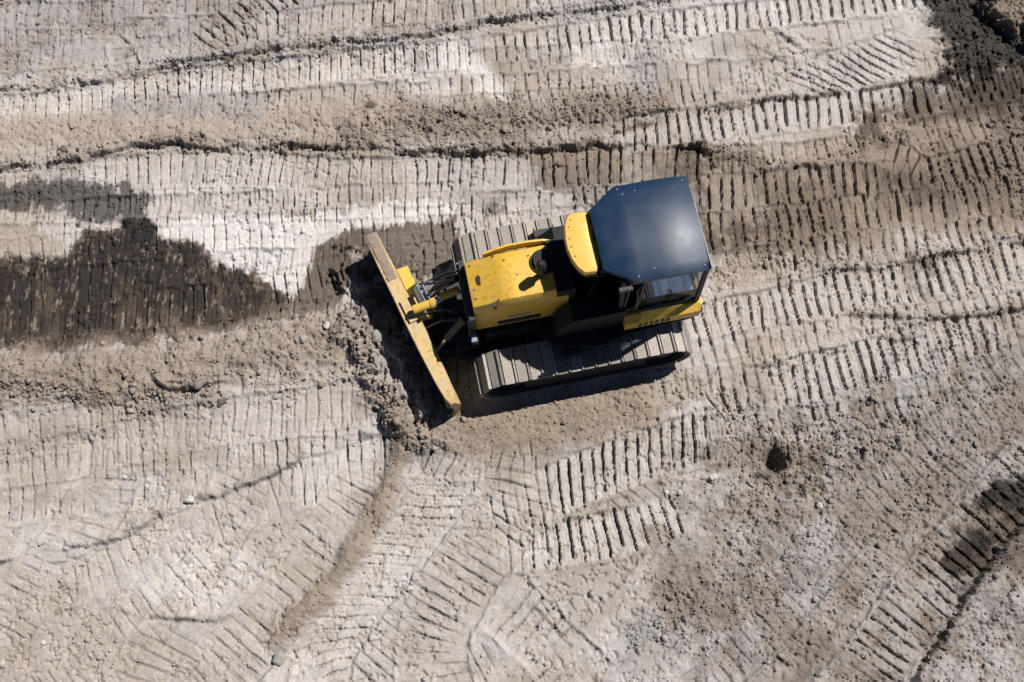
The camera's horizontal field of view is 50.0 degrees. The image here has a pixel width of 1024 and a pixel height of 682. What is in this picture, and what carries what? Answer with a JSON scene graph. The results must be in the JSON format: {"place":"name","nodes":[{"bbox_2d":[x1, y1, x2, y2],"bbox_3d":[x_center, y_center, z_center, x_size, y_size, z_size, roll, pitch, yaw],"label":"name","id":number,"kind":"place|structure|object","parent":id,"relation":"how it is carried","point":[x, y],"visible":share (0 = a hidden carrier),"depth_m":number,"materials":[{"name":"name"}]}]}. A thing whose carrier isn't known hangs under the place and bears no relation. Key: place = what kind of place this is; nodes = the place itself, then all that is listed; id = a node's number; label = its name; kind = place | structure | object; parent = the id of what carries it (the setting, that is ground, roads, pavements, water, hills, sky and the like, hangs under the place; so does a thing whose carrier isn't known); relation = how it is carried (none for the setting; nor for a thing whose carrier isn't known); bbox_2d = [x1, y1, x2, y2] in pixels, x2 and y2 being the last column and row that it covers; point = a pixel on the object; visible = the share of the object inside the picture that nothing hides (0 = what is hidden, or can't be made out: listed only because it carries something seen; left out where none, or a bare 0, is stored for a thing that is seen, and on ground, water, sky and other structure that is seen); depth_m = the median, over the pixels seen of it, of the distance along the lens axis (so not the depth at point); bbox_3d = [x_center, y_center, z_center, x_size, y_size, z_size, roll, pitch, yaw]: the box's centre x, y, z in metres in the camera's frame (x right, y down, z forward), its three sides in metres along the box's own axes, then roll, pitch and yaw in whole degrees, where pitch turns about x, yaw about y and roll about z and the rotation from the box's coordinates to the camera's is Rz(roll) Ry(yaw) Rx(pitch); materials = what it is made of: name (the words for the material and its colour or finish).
{"place":"outdoors","nodes":[
{"label":"outdoors","id":0,"kind":"place"},
{"bbox_2d":[0,0,1023,681],"bbox_3d":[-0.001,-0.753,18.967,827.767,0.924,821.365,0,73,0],"label":"ground","id":1,"kind":"structure","parent":0,"point":[866,206],"depth_m":18.59,"materials":[{"name":"soil"}]},
{"bbox_2d":[57,145,67,152],"bbox_3d":[-8.046,-3.417,19.677,0.175,0.142,0.188,-40,77,-11],"label":"soil clod","id":2,"kind":"object","parent":1,"relation":"on","point":[63,148],"visible":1,"depth_m":19.64,"materials":[{"name":"soil"}]},
{"bbox_2d":[183,495,194,503],"bbox_3d":[-5.246,2.577,17.867,0.183,0.108,0.132,9,73,3],"label":"stone","id":3,"kind":"object","parent":1,"relation":"on","point":[189,499],"visible":1,"depth_m":17.83,"materials":[{"name":"white stone"}]},
{"bbox_2d":[217,399,225,406],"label":"soil clod","id":4,"kind":"object","parent":1,"relation":"on","point":[220,402],"visible":1,"depth_m":18.33,"materials":[{"name":"brown soil"}]},
{"bbox_2d":[221,55,232,61],"bbox_3d":[-5.255,-5.218,20.262,0.213,0.115,0.166,-13,73,-4],"label":"soil clod","id":5,"kind":"object","parent":1,"relation":"on","point":[227,58],"visible":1,"depth_m":20.22,"materials":[{"name":"soil"}]},
{"bbox_2d":[272,393,280,399],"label":"stone","id":6,"kind":"object","parent":1,"relation":"on","point":[275,396],"visible":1,"depth_m":18.41,"materials":[{"name":"white stone"}]},
{"bbox_2d":[272,651,286,664],"bbox_3d":[-3.628,4.959,17.149,0.204,0.108,0.211,27,75,8],"label":"stone","id":7,"kind":"object","parent":1,"relation":"on","point":[279,657],"visible":1,"depth_m":17.11,"materials":[{"name":"grey stone"}]},
{"bbox_2d":[299,335,307,343],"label":"stone","id":8,"kind":"object","parent":1,"relation":"on","point":[303,339],"visible":1,"depth_m":18.47,"materials":[{"name":"beige stone"}]},
{"bbox_2d":[318,381,324,387],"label":"stone","id":9,"kind":"object","parent":1,"relation":"on","point":[321,384],"visible":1,"depth_m":18.42,"materials":[{"name":"beige stone"}]},
{"bbox_2d":[323,321,329,328],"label":"stone","id":10,"kind":"object","parent":1,"relation":"on","point":[326,324],"visible":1,"depth_m":18.54,"materials":[{"name":"white stone"}]},
{"bbox_2d":[365,101,376,109],"bbox_3d":[-2.551,-4.264,19.952,0.205,0.129,0.194,37,76,10],"label":"soil clod","id":11,"kind":"object","parent":1,"relation":"on","point":[371,104],"visible":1,"depth_m":19.90,"materials":[{"name":"brown soil"}]},
{"bbox_2d":[372,329,384,342],"bbox_3d":[-2.261,-0.081,18.510,0.230,0.167,0.234,10,73,3],"label":"stone","id":12,"kind":"object","parent":1,"relation":"on","point":[379,335],"visible":1,"depth_m":18.46,"materials":[{"name":"grey stone"}]},
{"bbox_2d":[378,354,390,366],"bbox_3d":[-2.167,0.340,18.545,0.244,0.147,0.238,0,73,0],"label":"stone","id":13,"kind":"object","parent":1,"relation":"on","point":[384,360],"visible":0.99,"depth_m":18.49,"materials":[{"name":"grey stone"}]},
{"bbox_2d":[407,585,413,590],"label":"stone","id":14,"kind":"object","parent":1,"relation":"on","point":[410,588],"visible":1,"depth_m":17.46,"materials":[{"name":"white stone"}]},
{"bbox_2d":[418,406,427,414],"bbox_3d":[-1.478,1.146,18.081,0.159,0.108,0.146,-43,78,-12],"label":"stone","id":15,"kind":"object","parent":1,"relation":"on","point":[422,410],"visible":1,"depth_m":18.04,"materials":[{"name":"grey stone"}]},
{"bbox_2d":[0,0,1023,681],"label":"soil clods","id":16,"kind":"object","parent":1,"relation":"on","point":[198,384],"visible":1,"depth_m":18.32,"materials":[{"name":"soil"}]},
{"bbox_2d":[0,0,1023,681],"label":"soil crumbs","id":17,"kind":"object","parent":1,"relation":"on","point":[242,374],"visible":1,"depth_m":18.31,"materials":[{"name":"brown soil"}]},
{"bbox_2d":[364,176,712,417],"bbox_3d":[0.325,-0.976,17.404,5.165,3.110,3.192,-11,73,-3],"label":"bulldozer","id":18,"kind":"object","parent":1,"relation":"on","point":[606,285],"visible":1,"depth_m":17.33,"materials":[{"name":"metal"}]},
{"bbox_2d":[709,473,717,479],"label":"stone","id":19,"kind":"object","parent":1,"relation":"on","point":[712,476],"visible":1,"depth_m":17.96,"materials":[{"name":"white stone"}]},
{"bbox_2d":[816,502,822,508],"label":"stone","id":20,"kind":"object","parent":1,"relation":"on","point":[819,505],"visible":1,"depth_m":17.82,"materials":[{"name":"white stone"}]}
]}

